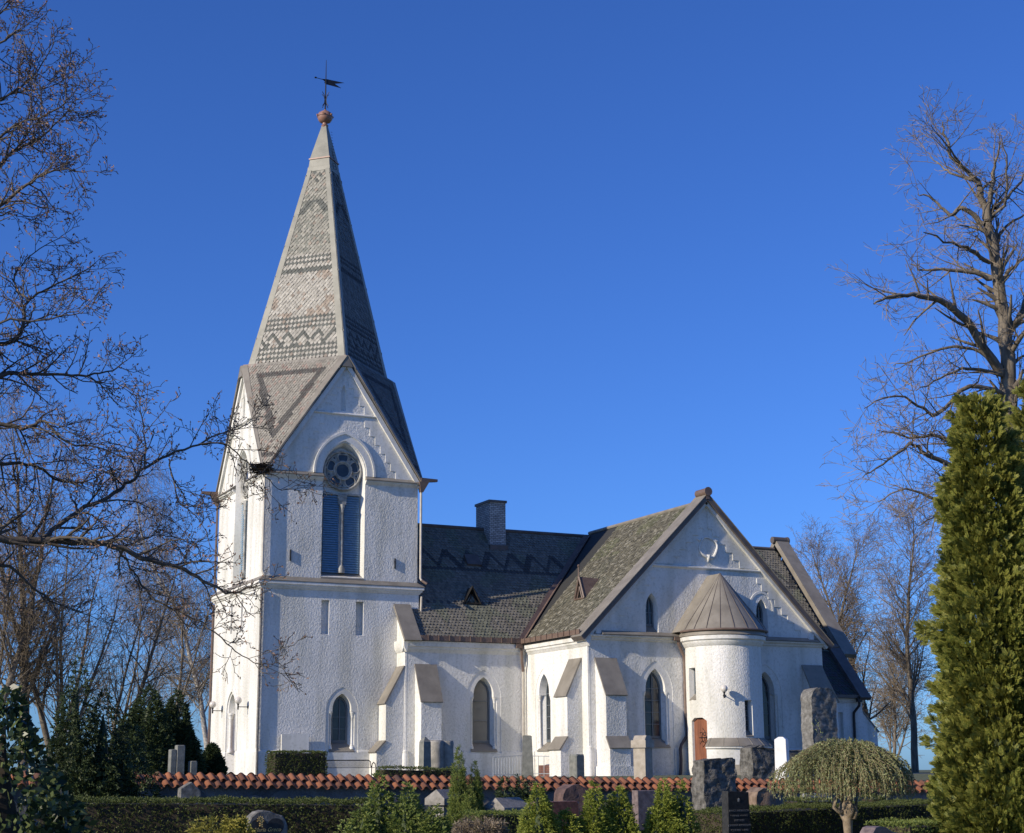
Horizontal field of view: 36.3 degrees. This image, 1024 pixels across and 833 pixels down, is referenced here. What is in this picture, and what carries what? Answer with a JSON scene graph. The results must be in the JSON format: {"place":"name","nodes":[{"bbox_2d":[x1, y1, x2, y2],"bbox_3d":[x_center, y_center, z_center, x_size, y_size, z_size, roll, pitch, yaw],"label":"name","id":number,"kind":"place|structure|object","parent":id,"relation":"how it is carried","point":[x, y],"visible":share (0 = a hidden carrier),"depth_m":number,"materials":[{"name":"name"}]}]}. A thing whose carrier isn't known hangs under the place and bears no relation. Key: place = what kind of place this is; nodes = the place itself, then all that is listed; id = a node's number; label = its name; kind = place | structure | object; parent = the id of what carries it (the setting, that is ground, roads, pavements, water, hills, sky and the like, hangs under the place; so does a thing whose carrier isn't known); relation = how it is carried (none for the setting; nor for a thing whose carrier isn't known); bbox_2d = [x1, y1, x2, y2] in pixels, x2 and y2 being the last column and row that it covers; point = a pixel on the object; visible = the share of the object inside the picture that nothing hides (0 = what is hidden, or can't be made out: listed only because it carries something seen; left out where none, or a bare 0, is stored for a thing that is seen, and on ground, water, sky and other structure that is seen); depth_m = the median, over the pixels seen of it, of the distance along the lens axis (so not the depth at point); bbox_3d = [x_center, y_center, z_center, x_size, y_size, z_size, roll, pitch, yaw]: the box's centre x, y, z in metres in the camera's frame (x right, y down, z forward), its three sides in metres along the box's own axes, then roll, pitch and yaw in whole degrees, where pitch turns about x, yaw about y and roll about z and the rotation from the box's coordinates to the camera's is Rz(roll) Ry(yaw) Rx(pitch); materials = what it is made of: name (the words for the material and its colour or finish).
{"place":"outdoors","nodes":[
{"label":"outdoors","id":0,"kind":"place"},
{"bbox_2d":[0,0,1023,769],"label":"sky","id":1,"kind":"structure","parent":0,"point":[596,241],"materials":[{"name":"blue"}]},
{"bbox_2d":[480,770,933,788],"bbox_3d":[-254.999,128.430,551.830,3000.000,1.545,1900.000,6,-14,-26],"label":"ground","id":2,"kind":"structure","parent":0,"point":[919,776],"depth_m":62.21,"materials":[{"name":"green plant"}]},
{"bbox_2d":[0,684,99,832],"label":"laurel bush","id":3,"kind":"object","parent":2,"relation":"on","point":[11,802],"visible":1,"depth_m":11.13,"materials":[{"name":"green plant"}]},
{"bbox_2d":[0,377,103,770],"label":"bare tree","id":4,"kind":"object","parent":2,"relation":"on","point":[18,510],"visible":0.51,"depth_m":84.49,"materials":[{"name":"brown plant"}]},
{"bbox_2d":[0,389,107,713],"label":"bare tree","id":5,"kind":"object","parent":2,"relation":"on","point":[14,663],"visible":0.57,"depth_m":83.33,"materials":[{"name":"grey plant"}]},
{"bbox_2d":[0,458,157,755],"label":"bare tree","id":6,"kind":"object","parent":2,"relation":"on","point":[58,688],"visible":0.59,"depth_m":84.04,"materials":[{"name":"brown plant"}]},
{"bbox_2d":[37,654,165,802],"bbox_3d":[-8.172,6.780,31.345,2.643,3.981,2.230,6,-14,-26],"label":"yew","id":7,"kind":"object","parent":2,"relation":"on","point":[86,768],"visible":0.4,"depth_m":31.09,"materials":[{"name":"green plant"}]},
{"bbox_2d":[70,525,214,758],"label":"bare tree","id":8,"kind":"object","parent":2,"relation":"on","point":[147,668],"visible":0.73,"depth_m":89.71,"materials":[{"name":"brown plant"}]},
{"bbox_2d":[108,683,178,774],"bbox_3d":[-9.730,8.393,41.083,2.033,2.773,1.777,6,-14,-26],"label":"cypress","id":9,"kind":"object","parent":2,"relation":"on","point":[148,718],"visible":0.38,"depth_m":40.91,"materials":[{"name":"green plant"}]},
{"bbox_2d":[93,432,216,749],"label":"bare tree","id":10,"kind":"object","parent":2,"relation":"on","point":[202,715],"visible":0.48,"depth_m":104.89,"materials":[{"name":"brown plant"}]},
{"bbox_2d":[0,0,340,694],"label":"bare tree","id":11,"kind":"object","parent":2,"relation":"on","point":[23,540],"visible":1,"depth_m":10.02,"materials":[{"name":"brown plant"}]},
{"bbox_2d":[248,461,274,475],"bbox_3d":[-1.722,0.359,10.751,0.199,0.098,0.201,6,-14,-26],"label":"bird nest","id":12,"kind":"object","parent":11,"relation":"on","point":[261,467],"visible":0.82,"depth_m":10.71,"materials":[{"name":"black"}]},
{"bbox_2d":[168,749,176,774],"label":"gravestone","id":13,"kind":"object","parent":2,"relation":"on","point":[172,753],"visible":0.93,"depth_m":38.28,"materials":[{"name":"grey stone"}]},
{"bbox_2d":[133,535,216,731],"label":"bare tree","id":14,"kind":"object","parent":2,"relation":"on","point":[179,686],"visible":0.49,"depth_m":99.66,"materials":[{"name":"brown plant"}]},
{"bbox_2d":[175,745,184,773],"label":"gravestone","id":15,"kind":"object","parent":2,"relation":"on","point":[180,759],"visible":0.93,"depth_m":38.36,"materials":[{"name":"grey stone"}]},
{"bbox_2d":[159,687,208,774],"bbox_3d":[-9.037,8.741,42.522,1.604,2.705,1.378,2,-13,-11],"label":"cypress","id":16,"kind":"object","parent":2,"relation":"on","point":[183,729],"visible":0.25,"depth_m":42.33,"materials":[{"name":"green plant"}]},
{"bbox_2d":[178,782,200,803],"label":"gravestone","id":17,"kind":"object","parent":2,"relation":"on","point":[188,790],"visible":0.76,"depth_m":30.42,"materials":[{"name":"grey stone"}]},
{"bbox_2d":[188,761,196,774],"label":"gravestone","id":18,"kind":"object","parent":2,"relation":"on","point":[192,767],"visible":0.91,"depth_m":38.46,"materials":[{"name":"grey stone"}]},
{"bbox_2d":[25,794,376,832],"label":"clipped hedge","id":19,"kind":"object","parent":2,"relation":"on","point":[153,814],"visible":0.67,"depth_m":22.45,"materials":[{"name":"green plant"}]},
{"bbox_2d":[201,742,228,774],"bbox_3d":[-8.426,9.749,43.741,0.975,1.258,0.966,6,-14,-26],"label":"cypress","id":20,"kind":"object","parent":2,"relation":"on","point":[216,763],"visible":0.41,"depth_m":43.56,"materials":[{"name":"green plant"}]},
{"bbox_2d":[184,812,256,832],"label":"golden bush","id":21,"kind":"object","parent":2,"relation":"on","point":[239,823],"visible":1,"depth_m":13.77,"materials":[{"name":"yellow plant"}]},
{"bbox_2d":[246,810,286,832],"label":"gravestone","id":22,"kind":"object","parent":2,"relation":"on","point":[262,821],"visible":0.98,"depth_m":15.43,"materials":[{"name":"grey stone"}]},
{"bbox_2d":[281,734,308,752],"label":"stone slab","id":23,"kind":"structure","parent":2,"relation":"on","point":[296,742],"depth_m":72.30,"materials":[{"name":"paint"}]},
{"bbox_2d":[264,749,328,775],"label":"clipped hedge","id":24,"kind":"object","parent":2,"relation":"on","point":[295,762],"visible":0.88,"depth_m":68.25,"materials":[{"name":"green plant"}]},
{"bbox_2d":[327,760,375,775],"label":"garden bench","id":25,"kind":"object","parent":2,"relation":"on","point":[339,764],"visible":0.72,"depth_m":71.56,"materials":[{"name":"black metal"}]},
{"bbox_2d":[334,770,451,832],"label":"juniper bush","id":26,"kind":"object","parent":2,"relation":"on","point":[411,817],"visible":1,"depth_m":22.05,"materials":[{"name":"green plant"}]},
{"bbox_2d":[376,764,466,776],"bbox_3d":[-2.194,8.806,38.110,2.324,0.634,0.636,6,-14,-26],"label":"clipped hedge","id":27,"kind":"object","parent":2,"relation":"on","point":[438,772],"visible":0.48,"depth_m":37.92,"materials":[{"name":"green plant"}]},
{"bbox_2d":[419,737,430,769],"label":"gravestone","id":28,"kind":"object","parent":2,"relation":"on","point":[424,751],"visible":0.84,"depth_m":42.30,"materials":[{"name":"grey stone"}]},
{"bbox_2d":[425,789,453,824],"bbox_3d":[-1.288,7.555,28.993,0.460,1.220,0.500,-9,-16,35],"label":"gravestone","id":29,"kind":"object","parent":2,"relation":"on","point":[435,797],"visible":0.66,"depth_m":28.90,"materials":[{"name":"stone"}]},
{"bbox_2d":[430,740,453,770],"bbox_3d":[-1.981,9.586,43.160,0.823,1.243,0.506,6,-14,-26],"label":"gravestone","id":30,"kind":"object","parent":2,"relation":"on","point":[442,752],"visible":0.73,"depth_m":43.04,"materials":[{"name":"white stone"}]},
{"bbox_2d":[445,744,485,829],"bbox_3d":[-0.784,6.964,28.127,0.876,2.111,0.785,6,-14,-26],"label":"upright juniper","id":31,"kind":"object","parent":2,"relation":"on","point":[462,801],"visible":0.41,"depth_m":28.16,"materials":[{"name":"green plant"}]},
{"bbox_2d":[18,770,931,832],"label":"churchyard wall","id":32,"kind":"structure","parent":2,"relation":"on","point":[280,785],"depth_m":36.05,"materials":[{"name":"tile"}]},
{"bbox_2d":[451,816,510,832],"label":"heather clump","id":33,"kind":"object","parent":2,"relation":"on","point":[491,825],"visible":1,"depth_m":19.01,"materials":[{"name":"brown plant"}]},
{"bbox_2d":[459,808,544,832],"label":"clipped hedge","id":34,"kind":"object","parent":2,"relation":"on","point":[510,818],"visible":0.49,"depth_m":26.09,"materials":[{"name":"green plant"}]},
{"bbox_2d":[484,797,529,814],"bbox_3d":[-0.085,7.509,28.468,0.550,1.083,0.820,-11,-17,38],"label":"gravestone","id":35,"kind":"object","parent":2,"relation":"on","point":[510,803],"visible":0.39,"depth_m":28.33,"materials":[{"name":"stone"}]},
{"bbox_2d":[494,773,538,802],"bbox_3d":[0.122,8.190,32.391,1.398,1.540,0.777,6,-14,-26],"label":"dark bush","id":36,"kind":"object","parent":2,"relation":"on","point":[524,794],"visible":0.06,"depth_m":32.46,"materials":[{"name":"green plant"}]},
{"bbox_2d":[495,755,548,776],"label":"hand rail","id":37,"kind":"object","parent":2,"relation":"on","point":[538,773],"visible":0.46,"depth_m":73.62,"materials":[{"name":"metal"}]},
{"bbox_2d":[522,735,533,777],"bbox_3d":[0.464,10.085,45.878,0.360,1.380,0.320,-1,-13,2],"label":"gravestone","id":38,"kind":"object","parent":2,"relation":"on","point":[527,761],"visible":0.76,"depth_m":45.74,"materials":[{"name":"grey stone"}]},
{"bbox_2d":[517,781,561,832],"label":"thuja bush","id":39,"kind":"object","parent":2,"relation":"on","point":[538,820],"visible":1,"depth_m":22.20,"materials":[{"name":"green plant"}]},
{"bbox_2d":[201,60,879,776],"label":"church","id":40,"kind":"structure","parent":2,"relation":"on","point":[699,626],"depth_m":76.08,"materials":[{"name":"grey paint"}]},
{"bbox_2d":[225,683,237,752],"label":"portal door","id":41,"kind":"structure","parent":40,"relation":"in","point":[232,689],"depth_m":76.06,"materials":[{"name":"paint"}]},
{"bbox_2d":[232,458,248,585],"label":"belfry window","id":42,"kind":"structure","parent":40,"relation":"in","point":[244,491],"depth_m":77.96,"materials":[{"name":"stone"}]},
{"bbox_2d":[325,687,357,751],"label":"tower window","id":43,"kind":"structure","parent":40,"relation":"in","point":[341,729],"depth_m":74.03,"materials":[{"name":"grey paint"}]},
{"bbox_2d":[321,450,363,579],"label":"belfry window","id":44,"kind":"structure","parent":40,"relation":"in","point":[344,467],"depth_m":76.19,"materials":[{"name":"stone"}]},
{"bbox_2d":[467,670,500,751],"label":"nave window","id":45,"kind":"structure","parent":40,"relation":"in","point":[483,696],"depth_m":76.24,"materials":[{"name":"grey paint"}]},
{"bbox_2d":[536,669,552,751],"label":"transept window","id":46,"kind":"structure","parent":40,"relation":"in","point":[544,739],"depth_m":75.74,"materials":[{"name":"grey paint"}]},
{"bbox_2d":[646,597,656,631],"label":"gable window","id":47,"kind":"structure","parent":40,"relation":"in","point":[649,606],"depth_m":74.19,"materials":[{"name":"grey glass"}]},
{"bbox_2d":[639,661,673,747],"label":"transept window","id":48,"kind":"structure","parent":40,"relation":"in","point":[655,687],"depth_m":73.29,"materials":[{"name":"grey paint"}]},
{"bbox_2d":[689,669,695,700],"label":"turret window","id":49,"kind":"structure","parent":40,"relation":"in","point":[694,697],"depth_m":73.04,"materials":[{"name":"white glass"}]},
{"bbox_2d":[692,716,707,759],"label":"turret door","id":50,"kind":"structure","parent":40,"relation":"in","point":[700,724],"depth_m":72.12,"materials":[{"name":"orange wood"}]},
{"bbox_2d":[745,701,753,736],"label":"turret window","id":51,"kind":"structure","parent":40,"relation":"in","point":[748,734],"depth_m":71.98,"materials":[{"name":"black glass"}]},
{"bbox_2d":[749,591,773,623],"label":"gable window","id":52,"kind":"structure","parent":40,"relation":"in","point":[759,615],"depth_m":76.97,"materials":[{"name":"grey paint"}]},
{"bbox_2d":[761,664,782,747],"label":"transept window","id":53,"kind":"structure","parent":40,"relation":"in","point":[772,704],"depth_m":76.13,"materials":[{"name":"grey paint"}]},
{"bbox_2d":[539,765,548,775],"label":"brick steps","id":54,"kind":"structure","parent":2,"relation":"on","point":[543,768],"depth_m":73.77,"materials":[{"name":"red brick"}]},
{"bbox_2d":[531,801,578,830],"bbox_3d":[0.853,8.151,31.083,1.025,0.940,0.180,7,-15,-28],"label":"gravestone","id":55,"kind":"object","parent":2,"relation":"on","point":[557,806],"visible":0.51,"depth_m":31.19,"materials":[{"name":"red stone"}]},
{"bbox_2d":[555,806,583,832],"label":"thuja bush","id":56,"kind":"object","parent":2,"relation":"on","point":[573,822],"visible":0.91,"depth_m":22.35,"materials":[{"name":"green plant"}]},
{"bbox_2d":[552,784,588,824],"bbox_3d":[1.421,9.319,36.942,0.801,1.205,0.566,6,-14,-26],"label":"boulder stone","id":57,"kind":"object","parent":2,"relation":"on","point":[571,792],"visible":0.39,"depth_m":36.81,"materials":[{"name":"brown stone"}]},
{"bbox_2d":[569,754,583,778],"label":"gravestone","id":58,"kind":"object","parent":2,"relation":"on","point":[576,766],"visible":0.74,"depth_m":45.31,"materials":[{"name":"grey stone"}]},
{"bbox_2d":[578,780,616,832],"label":"thuja bush","id":59,"kind":"object","parent":2,"relation":"on","point":[590,821],"visible":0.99,"depth_m":22.54,"materials":[{"name":"green plant"}]},
{"bbox_2d":[604,785,640,832],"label":"thuja bush","id":60,"kind":"object","parent":2,"relation":"on","point":[623,822],"visible":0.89,"depth_m":22.77,"materials":[{"name":"green plant"}]},
{"bbox_2d":[631,735,653,778],"bbox_3d":[3.901,10.205,46.457,0.500,1.382,0.540,-9,-15,33],"label":"gravestone","id":61,"kind":"object","parent":2,"relation":"on","point":[642,746],"visible":0.88,"depth_m":46.31,"materials":[{"name":"beige stone"}]},
{"bbox_2d":[632,790,656,832],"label":"gravestone","id":62,"kind":"object","parent":2,"relation":"on","point":[642,800],"visible":0.66,"depth_m":33.62,"materials":[{"name":"stone"}]},
{"bbox_2d":[640,777,702,832],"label":"thuja bush","id":63,"kind":"object","parent":2,"relation":"on","point":[668,814],"visible":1,"depth_m":23.06,"materials":[{"name":"green plant"}]},
{"bbox_2d":[691,757,736,809],"bbox_3d":[4.714,8.866,36.311,1.008,1.819,0.575,7,-15,-30],"label":"gravestone","id":64,"kind":"object","parent":2,"relation":"on","point":[713,778],"visible":0.62,"depth_m":36.14,"materials":[{"name":"stone"}]},
{"bbox_2d":[722,791,750,832],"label":"gravestone","id":65,"kind":"object","parent":2,"relation":"on","point":[735,813],"visible":1,"depth_m":24.79,"materials":[{"name":"stone"}]},
{"bbox_2d":[746,787,776,805],"bbox_3d":[6.100,9.661,38.308,0.650,1.087,0.551,6,-14,-27],"label":"boulder stone","id":66,"kind":"object","parent":2,"relation":"on","point":[759,796],"visible":0.37,"depth_m":38.18,"materials":[{"name":"brown stone"}]},
{"bbox_2d":[774,737,789,778],"bbox_3d":[7.354,9.373,42.446,0.341,1.282,0.310,-6,-14,25],"label":"white post","id":67,"kind":"object","parent":2,"relation":"on","point":[781,744],"visible":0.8,"depth_m":42.37,"materials":[{"name":"white stone"}]},
{"bbox_2d":[781,796,833,808],"bbox_3d":[6.494,8.777,33.987,1.138,1.020,0.735,6,-14,-26],"label":"clipped hedge","id":68,"kind":"object","parent":2,"relation":"on","point":[805,800],"visible":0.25,"depth_m":33.95,"materials":[{"name":"green plant"}]},
{"bbox_2d":[685,798,933,832],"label":"clipped hedge","id":69,"kind":"object","parent":2,"relation":"on","point":[811,818],"visible":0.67,"depth_m":28.98,"materials":[{"name":"green plant"}]},
{"bbox_2d":[800,687,837,778],"bbox_3d":[9.517,9.840,48.240,1.700,2.864,0.900,7,-15,-30],"label":"gravestone","id":70,"kind":"object","parent":2,"relation":"on","point":[818,705],"visible":0.51,"depth_m":48.14,"materials":[{"name":"grey stone"}]},
{"bbox_2d":[767,717,916,832],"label":"weeping tree","id":71,"kind":"object","parent":2,"relation":"on","point":[842,760],"visible":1,"depth_m":27.34,"materials":[{"name":"green plant"}]},
{"bbox_2d":[814,508,894,705],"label":"bare tree","id":72,"kind":"object","parent":2,"relation":"on","point":[842,613],"visible":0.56,"depth_m":110.72,"materials":[{"name":"brown plant"}]},
{"bbox_2d":[788,510,921,721],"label":"bare tree","id":73,"kind":"object","parent":2,"relation":"on","point":[815,564],"visible":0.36,"depth_m":113.14,"materials":[{"name":"grey plant"}]},
{"bbox_2d":[859,793,885,801],"bbox_3d":[8.107,8.930,34.848,0.503,1.039,0.603,6,-14,-26],"label":"clipped hedge","id":74,"kind":"object","parent":2,"relation":"on","point":[876,799],"visible":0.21,"depth_m":34.86,"materials":[{"name":"green plant"}]},
{"bbox_2d":[860,826,895,832],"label":"gravestone","id":75,"kind":"object","parent":2,"relation":"on","point":[873,829],"visible":1,"depth_m":18.01,"materials":[{"name":"grey stone"}]},
{"bbox_2d":[843,471,941,772],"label":"bare tree","id":76,"kind":"object","parent":2,"relation":"on","point":[907,654],"visible":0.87,"depth_m":107.08,"materials":[{"name":"brown plant"}]},
{"bbox_2d":[866,610,935,758],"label":"bare tree","id":77,"kind":"object","parent":2,"relation":"on","point":[892,717],"visible":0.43,"depth_m":161.71,"materials":[{"name":"brown plant"}]},
{"bbox_2d":[863,816,949,832],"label":"clipped hedge","id":78,"kind":"object","parent":2,"relation":"on","point":[918,825],"visible":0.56,"depth_m":22.64,"materials":[{"name":"green plant"}]},
{"bbox_2d":[816,83,1023,563],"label":"old bare tree","id":79,"kind":"object","parent":2,"relation":"on","point":[1004,370],"visible":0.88,"depth_m":55.88,"materials":[{"name":"brown plant"}]},
{"bbox_2d":[913,389,1023,832],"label":"thuja tree","id":80,"kind":"object","parent":2,"relation":"on","point":[975,784],"visible":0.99,"depth_m":23.06,"materials":[{"name":"green plant"}]},
{"bbox_2d":[999,377,1023,583],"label":"thuja tree","id":81,"kind":"object","parent":2,"relation":"on","point":[1015,418],"visible":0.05,"depth_m":25.32,"materials":[{"name":"green plant"}]},
{"bbox_2d":[534,773,934,776],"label":"path","id":82,"kind":"structure","parent":0,"point":[587,776],"depth_m":68.95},
{"bbox_2d":[739,745,800,780],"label":"stone block","id":83,"kind":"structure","parent":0,"point":[757,762],"depth_m":43.86,"materials":[{"name":"stone"}]}
]}

